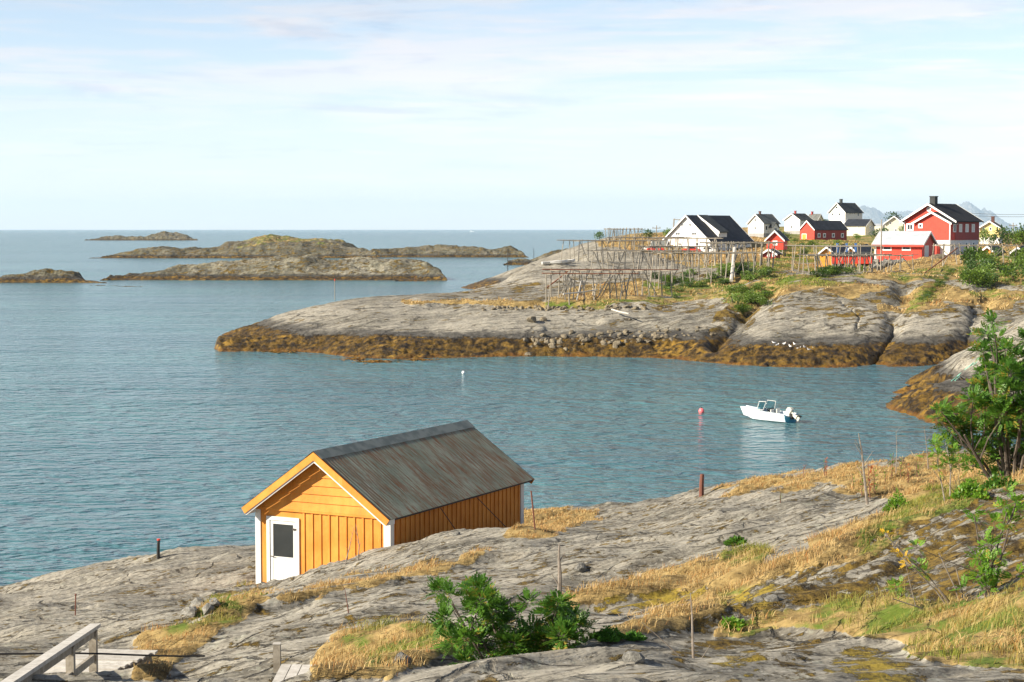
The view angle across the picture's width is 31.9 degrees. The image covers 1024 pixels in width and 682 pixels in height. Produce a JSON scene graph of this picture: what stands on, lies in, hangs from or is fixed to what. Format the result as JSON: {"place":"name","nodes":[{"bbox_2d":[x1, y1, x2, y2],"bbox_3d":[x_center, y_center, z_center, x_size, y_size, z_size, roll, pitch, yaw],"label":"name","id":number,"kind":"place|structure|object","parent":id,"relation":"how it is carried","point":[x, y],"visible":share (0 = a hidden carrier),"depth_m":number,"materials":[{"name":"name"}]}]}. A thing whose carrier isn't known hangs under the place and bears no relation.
{"place":"outdoors","nodes":[
{"label":"outdoors","id":0,"kind":"place"},
{"bbox_2d":[0,230,1023,585],"bbox_3d":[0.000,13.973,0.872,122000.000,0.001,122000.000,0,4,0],"label":"water","id":1,"kind":"structure","parent":0,"point":[144,416],"depth_m":142.59,"materials":[{"name":"liquid"}]},
{"bbox_2d":[0,268,106,282],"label":"islet","id":2,"kind":"object","parent":1,"relation":"in","point":[46,275],"visible":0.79,"depth_m":471.60,"materials":[{"name":"stone"}]},
{"bbox_2d":[86,231,197,239],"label":"islet","id":3,"kind":"object","parent":1,"relation":"in","point":[164,235],"visible":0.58,"depth_m":2268.81,"materials":[{"name":"stone"}]},
{"bbox_2d":[93,234,376,257],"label":"islet","id":4,"kind":"object","parent":1,"relation":"in","point":[271,245],"visible":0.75,"depth_m":879.27,"materials":[{"name":"stone"}]},
{"bbox_2d":[101,254,446,279],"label":"islet","id":5,"kind":"object","parent":1,"relation":"in","point":[296,267],"visible":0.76,"depth_m":500.64,"materials":[{"name":"stone"}]},
{"bbox_2d":[369,244,526,256],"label":"islet","id":6,"kind":"object","parent":1,"relation":"in","point":[439,250],"visible":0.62,"depth_m":901.75,"materials":[{"name":"stone"}]},
{"bbox_2d":[96,285,897,397],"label":"floating seaweed","id":7,"kind":"object","parent":1,"relation":"on","point":[369,361],"visible":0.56,"depth_m":192.56,"materials":[{"name":"plant"}]},
{"bbox_2d":[503,248,568,264],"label":"islet","id":8,"kind":"object","parent":1,"relation":"in","point":[520,261],"visible":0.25,"depth_m":709.32,"materials":[{"name":"stone"}]},
{"bbox_2d":[740,400,801,422],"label":"motor boat","id":9,"kind":"object","parent":1,"relation":"on","point":[764,410],"visible":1,"depth_m":131.13,"materials":[{"name":"white paint"}]},
{"bbox_2d":[0,448,1023,681],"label":"ground","id":10,"kind":"structure","parent":0,"point":[122,600],"depth_m":23.50,"materials":[{"name":"stone"}]},
{"bbox_2d":[0,623,100,681],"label":"handrail","id":11,"kind":"object","parent":10,"relation":"on","point":[67,648],"visible":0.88,"depth_m":18.98,"materials":[{"name":"grey wood"}]},
{"bbox_2d":[44,649,157,672],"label":"boardwalk","id":12,"kind":"structure","parent":10,"relation":"on","point":[112,662],"depth_m":21.38,"materials":[{"name":"grey wood"}]},
{"bbox_2d":[0,652,204,656],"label":"cable","id":13,"kind":"object","parent":10,"relation":"on","point":[110,654],"visible":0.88,"depth_m":19.81,"materials":[{"name":"black paint"}]},
{"bbox_2d":[157,539,159,558],"bbox_3d":[-12.378,7.549,62.751,0.136,1.253,0.125,1,4,22],"label":"mooring post","id":14,"kind":"object","parent":10,"relation":"on","point":[158,548],"visible":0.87,"depth_m":62.69,"materials":[{"name":"black paint"}]},
{"bbox_2d":[181,606,196,616],"bbox_3d":[-5.484,4.605,30.458,0.265,0.200,0.344,-12,18,-19],"label":"boulder","id":15,"kind":"object","parent":10,"relation":"on","point":[189,611],"visible":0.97,"depth_m":30.38,"materials":[{"name":"stone"}]},
{"bbox_2d":[189,598,204,607],"bbox_3d":[-5.778,4.858,32.874,0.281,0.279,0.326,-2,4,-25],"label":"boulder","id":16,"kind":"object","parent":10,"relation":"on","point":[196,601],"visible":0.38,"depth_m":32.81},
{"bbox_2d":[202,603,214,614],"bbox_3d":[-5.194,4.570,30.538,0.226,0.231,0.296,11,7,13],"label":"boulder","id":17,"kind":"object","parent":10,"relation":"on","point":[207,608],"visible":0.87,"depth_m":30.45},
{"bbox_2d":[209,597,219,606],"bbox_3d":[-5.086,4.486,30.705,0.191,0.193,0.284,-3,-8,3],"label":"boulder","id":18,"kind":"object","parent":10,"relation":"on","point":[215,602],"visible":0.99,"depth_m":30.61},
{"bbox_2d":[273,642,280,672],"bbox_3d":[-2.071,3.037,15.820,0.068,0.751,0.068,0,4,0],"label":"wooden post","id":19,"kind":"object","parent":10,"relation":"on","point":[276,656],"visible":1,"depth_m":15.78,"materials":[{"name":"grey wood"}]},
{"bbox_2d":[272,664,311,681],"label":"step platform","id":20,"kind":"structure","parent":10,"relation":"on","point":[285,671],"depth_m":15.19,"materials":[{"name":"grey wood"}]},
{"bbox_2d":[242,420,534,583],"bbox_3d":[-3.020,4.822,50.640,5.194,4.368,8.520,2,4,27],"label":"boat shed","id":21,"kind":"object","parent":10,"relation":"on","point":[313,509],"visible":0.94,"depth_m":48.01,"materials":[{"name":"paint"}]},
{"bbox_2d":[393,652,411,664],"bbox_3d":[-0.874,2.508,14.061,0.136,0.147,0.216,4,8,36],"label":"boulder","id":22,"kind":"object","parent":10,"relation":"on","point":[400,654],"visible":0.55,"depth_m":14.01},
{"bbox_2d":[423,571,598,665],"bbox_3d":[0.027,2.748,15.812,1.700,1.545,1.336,0,4,0],"label":"rowan sapling","id":23,"kind":"object","parent":10,"relation":"on","point":[560,627],"visible":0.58,"depth_m":15.60,"materials":[{"name":"green plant"}]},
{"bbox_2d":[530,491,535,528],"bbox_3d":[0.539,4.348,44.878,0.160,1.204,0.035,0,4,0],"label":"wire post","id":24,"kind":"object","parent":10,"relation":"on","point":[533,510],"visible":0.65,"depth_m":44.86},
{"bbox_2d":[552,544,564,596],"bbox_3d":[0.575,2.897,22.224,0.173,0.763,0.055,0,4,0],"label":"dead shrub","id":25,"kind":"object","parent":10,"relation":"on","point":[559,584],"visible":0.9,"depth_m":22.21,"materials":[{"name":"grey wood"}]},
{"bbox_2d":[574,562,586,571],"bbox_3d":[1.188,3.930,31.066,0.242,0.202,0.222,0,-8,-5],"label":"boulder","id":26,"kind":"object","parent":10,"relation":"on","point":[580,567],"visible":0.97,"depth_m":31.00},
{"bbox_2d":[591,625,627,641],"bbox_3d":[0.867,2.610,15.854,0.334,0.207,0.276,0,4,0],"label":"juniper","id":27,"kind":"object","parent":10,"relation":"on","point":[606,634],"visible":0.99,"depth_m":15.81,"materials":[{"name":"green plant"}]},
{"bbox_2d":[622,651,644,662],"bbox_3d":[0.885,2.303,13.020,0.163,0.110,0.138,11,2,12],"label":"boulder","id":28,"kind":"object","parent":10,"relation":"on","point":[633,656],"visible":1,"depth_m":12.97,"materials":[{"name":"stone"}]},
{"bbox_2d":[626,628,646,641],"bbox_3d":[1.090,2.655,16.023,0.261,0.168,0.214,0,4,0],"label":"juniper","id":29,"kind":"object","parent":10,"relation":"on","point":[634,636],"visible":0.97,"depth_m":15.97,"materials":[{"name":"green plant"}]},
{"bbox_2d":[690,593,708,657],"bbox_3d":[1.540,2.522,14.683,0.170,0.929,0.025,0,4,5],"label":"dead shrub","id":30,"kind":"object","parent":10,"relation":"on","point":[692,637],"visible":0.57,"depth_m":14.67,"materials":[{"name":"grey wood"}]},
{"bbox_2d":[699,474,703,496],"bbox_3d":[6.143,4.958,58.101,0.157,1.300,0.157,-1,4,-22],"label":"mooring post","id":31,"kind":"object","parent":10,"relation":"on","point":[701,487],"visible":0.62,"depth_m":58.03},
{"bbox_2d":[719,616,747,630],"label":"bilberry clump","id":32,"kind":"object","parent":10,"relation":"on","point":[736,624],"visible":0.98,"depth_m":17.20,"materials":[{"name":"green plant"}]},
{"bbox_2d":[723,535,747,545],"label":"green tuft","id":33,"kind":"object","parent":10,"relation":"on","point":[739,538],"visible":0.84,"depth_m":31.42,"materials":[{"name":"green plant"}]},
{"bbox_2d":[764,594,779,601],"bbox_3d":[2.591,2.585,17.836,0.165,0.114,0.114,-10,4,-26],"label":"boulder","id":34,"kind":"object","parent":10,"relation":"on","point":[771,598],"visible":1,"depth_m":17.80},
{"bbox_2d":[854,433,872,504],"bbox_3d":[7.492,2.766,38.233,0.417,1.609,0.085,0,4,-2],"label":"dead shrub","id":35,"kind":"object","parent":10,"relation":"on","point":[865,484],"visible":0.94,"depth_m":38.23,"materials":[{"name":"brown wood"}]},
{"bbox_2d":[865,461,875,498],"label":"fireweed","id":36,"kind":"object","parent":10,"relation":"on","point":[868,479],"visible":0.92,"depth_m":42.16,"materials":[{"name":"red plant"}]},
{"bbox_2d":[882,489,909,511],"bbox_3d":[6.231,2.599,28.985,0.542,0.432,0.450,0,4,0],"label":"green shrub","id":37,"kind":"object","parent":10,"relation":"on","point":[897,502],"visible":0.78,"depth_m":28.91,"materials":[{"name":"green plant"}]},
{"bbox_2d":[883,557,933,597],"bbox_3d":[3.712,2.213,16.756,0.497,0.395,0.266,0,4,-6],"label":"leafy sprout","id":38,"kind":"object","parent":10,"relation":"on","point":[901,580],"visible":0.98,"depth_m":16.77,"materials":[{"name":"green plant"}]},
{"bbox_2d":[879,528,963,608],"bbox_3d":[3.877,2.277,16.748,0.912,1.032,0.311,0,4,0],"label":"bare branch","id":39,"kind":"object","parent":10,"relation":"on","point":[907,560],"visible":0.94,"depth_m":16.71,"materials":[{"name":"brown wood"}]},
{"bbox_2d":[915,431,972,499],"bbox_3d":[6.494,2.083,27.187,0.802,1.508,0.971,-1,4,-10],"label":"shrub","id":40,"kind":"object","parent":10,"relation":"on","point":[952,459],"visible":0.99,"depth_m":27.02,"materials":[{"name":"green plant"}]},
{"bbox_2d":[903,479,1023,596],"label":"rowan sapling","id":41,"kind":"object","parent":10,"relation":"on","point":[986,556],"visible":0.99,"depth_m":16.42,"materials":[{"name":"green plant"}]},
{"bbox_2d":[948,478,991,499],"bbox_3d":[5.884,1.921,23.159,0.569,0.352,0.478,0,4,0],"label":"green shrub","id":42,"kind":"object","parent":10,"relation":"on","point":[968,488],"visible":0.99,"depth_m":23.06,"materials":[{"name":"green plant"}]},
{"bbox_2d":[924,308,1023,480],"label":"rowan tree","id":43,"kind":"object","parent":10,"relation":"on","point":[1007,369],"visible":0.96,"depth_m":30.04,"materials":[{"name":"green plant"}]},
{"bbox_2d":[981,471,1018,489],"bbox_3d":[6.602,1.960,24.194,0.878,0.450,0.762,0,4,0],"label":"green shrub","id":44,"kind":"object","parent":10,"relation":"on","point":[995,482],"visible":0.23,"depth_m":24.12,"materials":[{"name":"green plant"}]},
{"bbox_2d":[0,0,1023,229],"label":"sky","id":45,"kind":"structure","parent":0,"point":[115,114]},
{"bbox_2d":[132,451,1023,678],"label":"grass","id":46,"kind":"structure","parent":0,"point":[712,569],"depth_m":22.17,"materials":[{"name":"plant"}]},
{"bbox_2d":[214,226,1023,367],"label":"terrain","id":47,"kind":"structure","parent":0,"point":[828,326],"depth_m":208.14,"materials":[{"name":"stone"}]},
{"bbox_2d":[542,271,638,307],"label":"drying rack","id":48,"kind":"object","parent":47,"relation":"on","point":[592,273],"visible":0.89,"depth_m":220.74,"materials":[{"name":"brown wood"}]},
{"bbox_2d":[542,268,678,297],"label":"drying rack","id":49,"kind":"object","parent":47,"relation":"on","point":[592,269],"visible":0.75,"depth_m":228.69,"materials":[{"name":"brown wood"}]},
{"bbox_2d":[560,239,666,262],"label":"drying rack","id":50,"kind":"object","parent":47,"relation":"on","point":[602,242],"visible":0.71,"depth_m":292.16,"materials":[{"name":"grey wood"}]},
{"bbox_2d":[604,228,641,243],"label":"drying rack","id":51,"kind":"object","parent":47,"relation":"on","point":[616,229],"visible":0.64,"depth_m":399.85,"materials":[{"name":"grey wood"}]},
{"bbox_2d":[586,249,698,277],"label":"drying rack","id":52,"kind":"object","parent":47,"relation":"on","point":[633,251],"visible":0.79,"depth_m":263.86,"materials":[{"name":"grey wood"}]},
{"bbox_2d":[640,229,657,238],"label":"tree","id":53,"kind":"object","parent":47,"relation":"on","point":[650,234],"visible":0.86,"depth_m":399.09,"materials":[{"name":"green plant"}]},
{"bbox_2d":[607,236,691,258],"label":"drying rack","id":54,"kind":"object","parent":47,"relation":"on","point":[634,237],"visible":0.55,"depth_m":325.25,"materials":[{"name":"grey wood"}]},
{"bbox_2d":[634,245,723,273],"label":"drying rack","id":55,"kind":"object","parent":47,"relation":"on","point":[668,246],"visible":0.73,"depth_m":271.72,"materials":[{"name":"grey wood"}]},
{"bbox_2d":[651,237,722,260],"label":"drying rack","id":56,"kind":"object","parent":47,"relation":"on","point":[696,238],"visible":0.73,"depth_m":298.37,"materials":[{"name":"grey wood"}]},
{"bbox_2d":[646,251,754,288],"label":"drying rack","id":57,"kind":"object","parent":47,"relation":"on","point":[699,253],"visible":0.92,"depth_m":247.41,"materials":[{"name":"grey wood"}]},
{"bbox_2d":[662,215,753,250],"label":"house","id":58,"kind":"structure","parent":47,"relation":"on","point":[727,228],"depth_m":364.05,"materials":[{"name":"wood"}]},
{"bbox_2d":[721,292,742,302],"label":"bush","id":59,"kind":"object","parent":47,"relation":"on","point":[739,297],"visible":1,"depth_m":213.09,"materials":[{"name":"green plant"}]},
{"bbox_2d":[730,247,735,281],"bbox_3d":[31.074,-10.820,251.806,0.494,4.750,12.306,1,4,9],"label":"prop trunk","id":60,"kind":"object","parent":47,"relation":"on","point":[732,270],"visible":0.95,"depth_m":249.94,"materials":[{"name":"white wood"}]},
{"bbox_2d":[699,241,782,268],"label":"drying rack","id":61,"kind":"object","parent":47,"relation":"on","point":[744,247],"visible":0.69,"depth_m":262.15,"materials":[{"name":"grey wood"}]},
{"bbox_2d":[733,304,752,311],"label":"bush","id":62,"kind":"object","parent":47,"relation":"on","point":[736,305],"visible":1,"depth_m":210.19,"materials":[{"name":"green plant"}]},
{"bbox_2d":[743,292,760,302],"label":"bush","id":63,"kind":"object","parent":47,"relation":"on","point":[754,294],"visible":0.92,"depth_m":217.02,"materials":[{"name":"green plant"}]},
{"bbox_2d":[752,268,768,276],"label":"bush","id":64,"kind":"object","parent":47,"relation":"on","point":[763,273],"visible":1,"depth_m":248.47,"materials":[{"name":"green plant"}]},
{"bbox_2d":[746,211,780,236],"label":"white house","id":65,"kind":"structure","parent":47,"relation":"on","point":[762,225],"depth_m":560.93,"materials":[{"name":"grey wood"}]},
{"bbox_2d":[758,296,771,305],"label":"bush","id":66,"kind":"object","parent":47,"relation":"on","point":[764,301],"visible":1,"depth_m":209.00,"materials":[{"name":"green plant"}]},
{"bbox_2d":[763,248,782,258],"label":"dark red shed","id":67,"kind":"structure","parent":47,"relation":"on","point":[776,255],"depth_m":320.21,"materials":[{"name":"clear wood"}]},
{"bbox_2d":[764,230,789,255],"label":"red boathouse","id":68,"kind":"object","parent":47,"relation":"on","point":[776,236],"visible":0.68,"depth_m":330.02,"materials":[{"name":"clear wood"}]},
{"bbox_2d":[783,211,813,233],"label":"white house","id":69,"kind":"structure","parent":47,"relation":"on","point":[794,222],"depth_m":600.98,"materials":[{"name":"grey wood"}]},
{"bbox_2d":[808,211,823,220],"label":"cream house","id":70,"kind":"structure","parent":47,"relation":"on","point":[816,217],"depth_m":639.83,"materials":[{"name":"beige wood"}]},
{"bbox_2d":[798,220,848,240],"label":"red barn","id":71,"kind":"structure","parent":47,"relation":"on","point":[822,230],"depth_m":442.34,"materials":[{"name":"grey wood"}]},
{"bbox_2d":[818,244,848,266],"bbox_3d":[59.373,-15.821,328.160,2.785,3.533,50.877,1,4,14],"label":"orange cabin","id":72,"kind":"object","parent":47,"relation":"on","point":[824,251],"visible":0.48,"depth_m":304.13,"materials":[{"name":"wood"}]},
{"bbox_2d":[785,244,883,272],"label":"drying rack","id":73,"kind":"object","parent":47,"relation":"on","point":[840,246],"visible":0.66,"depth_m":260.67,"materials":[{"name":"grey wood"}]},
{"bbox_2d":[833,265,849,273],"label":"bush","id":74,"kind":"object","parent":47,"relation":"on","point":[840,268],"visible":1,"depth_m":226.63,"materials":[{"name":"green plant"}]},
{"bbox_2d":[798,253,891,272],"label":"drying rack","id":75,"kind":"object","parent":47,"relation":"on","point":[845,255],"visible":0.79,"depth_m":237.62,"materials":[{"name":"grey wood"}]},
{"bbox_2d":[827,199,863,223],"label":"tall white house","id":76,"kind":"structure","parent":47,"relation":"on","point":[841,211],"depth_m":621.53,"materials":[{"name":"clear wood"}]},
{"bbox_2d":[832,252,872,267],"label":"wharf building","id":77,"kind":"structure","parent":47,"relation":"on","point":[850,259],"depth_m":288.21,"materials":[{"name":"red wood"}]},
{"bbox_2d":[845,244,873,266],"bbox_3d":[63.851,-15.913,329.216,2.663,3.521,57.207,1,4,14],"label":"orange cabin","id":78,"kind":"object","parent":47,"relation":"on","point":[865,249],"visible":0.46,"depth_m":323.28,"materials":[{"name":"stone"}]},
{"bbox_2d":[844,219,875,235],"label":"white barn","id":79,"kind":"structure","parent":47,"relation":"on","point":[861,227],"depth_m":521.13,"materials":[{"name":"wood"}]},
{"bbox_2d":[880,219,881,271],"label":"pole","id":80,"kind":"object","parent":47,"relation":"on","point":[881,248],"visible":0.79,"depth_m":249.65,"materials":[{"name":"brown wood"}]},
{"bbox_2d":[877,253,918,271],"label":"drying rack","id":81,"kind":"object","parent":47,"relation":"on","point":[901,255],"visible":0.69,"depth_m":250.40,"materials":[{"name":"brown wood"}]},
{"bbox_2d":[872,231,937,261],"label":"red garage","id":82,"kind":"structure","parent":47,"relation":"on","point":[920,243],"depth_m":276.03,"materials":[{"name":"wood"}]},
{"bbox_2d":[899,196,983,254],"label":"red house","id":83,"kind":"structure","parent":47,"relation":"on","point":[956,224],"depth_m":307.57,"materials":[{"name":"paint"}]},
{"bbox_2d":[959,247,984,266],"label":"bush","id":84,"kind":"object","parent":47,"relation":"on","point":[972,252],"visible":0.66,"depth_m":248.30,"materials":[{"name":"green plant"}]},
{"bbox_2d":[963,258,980,269],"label":"bush","id":85,"kind":"object","parent":47,"relation":"on","point":[971,265],"visible":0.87,"depth_m":240.23,"materials":[{"name":"green plant"}]},
{"bbox_2d":[960,270,983,283],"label":"bush","id":86,"kind":"object","parent":47,"relation":"on","point":[969,276],"visible":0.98,"depth_m":220.00,"materials":[{"name":"green plant"}]},
{"bbox_2d":[958,268,986,286],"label":"bush","id":87,"kind":"object","parent":47,"relation":"on","point":[975,274],"visible":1,"depth_m":219.05,"materials":[{"name":"green plant"}]},
{"bbox_2d":[931,243,1023,266],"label":"drying rack","id":88,"kind":"object","parent":47,"relation":"on","point":[959,245],"visible":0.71,"depth_m":252.81,"materials":[{"name":"brown wood"}]},
{"bbox_2d":[979,228,989,241],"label":"tree","id":89,"kind":"object","parent":47,"relation":"on","point":[984,233],"visible":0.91,"depth_m":398.74,"materials":[{"name":"green plant"}]},
{"bbox_2d":[975,258,994,267],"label":"bush","id":90,"kind":"object","parent":47,"relation":"on","point":[984,261],"visible":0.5,"depth_m":237.26,"materials":[{"name":"green plant"}]},
{"bbox_2d":[977,269,995,287],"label":"bush","id":91,"kind":"object","parent":47,"relation":"on","point":[984,281],"visible":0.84,"depth_m":220.06,"materials":[{"name":"green plant"}]},
{"bbox_2d":[975,251,1000,267],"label":"bush","id":92,"kind":"object","parent":47,"relation":"on","point":[979,255],"visible":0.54,"depth_m":242.44,"materials":[{"name":"green plant"}]},
{"bbox_2d":[981,263,997,272],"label":"bush","id":93,"kind":"object","parent":47,"relation":"on","point":[991,266],"visible":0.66,"depth_m":228.40,"materials":[{"name":"green plant"}]},
{"bbox_2d":[979,216,1003,243],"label":"yellow house","id":94,"kind":"structure","parent":47,"relation":"on","point":[991,225],"depth_m":420.18,"materials":[{"name":"paint"}]},
{"bbox_2d":[985,272,997,285],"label":"bush","id":95,"kind":"object","parent":47,"relation":"on","point":[996,276],"visible":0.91,"depth_m":220.28,"materials":[{"name":"green plant"}]},
{"bbox_2d":[986,234,996,243],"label":"tree","id":96,"kind":"object","parent":47,"relation":"on","point":[990,239],"visible":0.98,"depth_m":397.17,"materials":[{"name":"green plant"}]},
{"bbox_2d":[982,246,1005,253],"bbox_3d":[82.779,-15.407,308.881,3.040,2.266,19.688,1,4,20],"label":"orange shed","id":97,"kind":"structure","parent":47,"relation":"on","point":[987,248],"depth_m":300.23,"materials":[{"name":"wood"}]},
{"bbox_2d":[992,224,1017,244],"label":"tree","id":98,"kind":"object","parent":47,"relation":"on","point":[1003,234],"visible":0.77,"depth_m":399.31,"materials":[{"name":"green plant"}]},
{"bbox_2d":[998,262,1018,274],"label":"bush","id":99,"kind":"object","parent":47,"relation":"on","point":[1012,266],"visible":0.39,"depth_m":228.74,"materials":[{"name":"green plant"}]},
{"bbox_2d":[998,265,1023,282],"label":"bush","id":100,"kind":"object","parent":47,"relation":"on","point":[1014,274],"visible":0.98,"depth_m":222.50,"materials":[{"name":"green plant"}]},
{"bbox_2d":[1004,230,1021,244],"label":"tree","id":101,"kind":"object","parent":47,"relation":"on","point":[1012,235],"visible":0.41,"depth_m":389.25,"materials":[{"name":"green plant"}]},
{"bbox_2d":[1005,248,1023,260],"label":"bush","id":102,"kind":"object","parent":47,"relation":"on","point":[1017,253],"visible":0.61,"depth_m":255.95,"materials":[{"name":"green plant"}]},
{"bbox_2d":[1007,227,1023,244],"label":"tree","id":103,"kind":"object","parent":47,"relation":"on","point":[1019,236],"visible":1,"depth_m":379.42,"materials":[{"name":"green plant"}]},
{"bbox_2d":[1007,253,1023,263],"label":"bush","id":104,"kind":"object","parent":47,"relation":"on","point":[1021,255],"visible":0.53,"depth_m":243.52,"materials":[{"name":"green plant"}]},
{"bbox_2d":[402,235,1023,312],"label":"grass","id":105,"kind":"structure","parent":0,"point":[812,279],"depth_m":238.02,"materials":[{"name":"plant"}]},
{"bbox_2d":[859,205,889,223],"bbox_3d":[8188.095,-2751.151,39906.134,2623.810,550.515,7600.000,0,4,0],"label":"hills","id":106,"kind":"structure","parent":0,"point":[875,215],"depth_m":38362.97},
{"bbox_2d":[883,216,903,230],"bbox_3d":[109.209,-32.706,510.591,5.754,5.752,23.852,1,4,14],"label":"cream house","id":107,"kind":"structure","parent":0,"point":[892,224],"depth_m":499.54,"materials":[{"name":"wood"}]},
{"bbox_2d":[883,210,912,219],"bbox_3d":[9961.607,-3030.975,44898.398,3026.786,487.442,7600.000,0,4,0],"label":"hills","id":108,"kind":"structure","parent":0,"point":[904,214],"depth_m":44174.75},
{"bbox_2d":[886,316,1023,430],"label":"shore rock","id":109,"kind":"object","parent":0,"point":[922,391],"visible":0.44,"depth_m":140.72,"materials":[{"name":"stone"}]},
{"bbox_2d":[959,201,1023,229],"bbox_3d":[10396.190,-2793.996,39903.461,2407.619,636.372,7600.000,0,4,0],"label":"hills","id":110,"kind":"structure","parent":0,"point":[983,214],"depth_m":38157.71,"materials":[{"name":"stone"}]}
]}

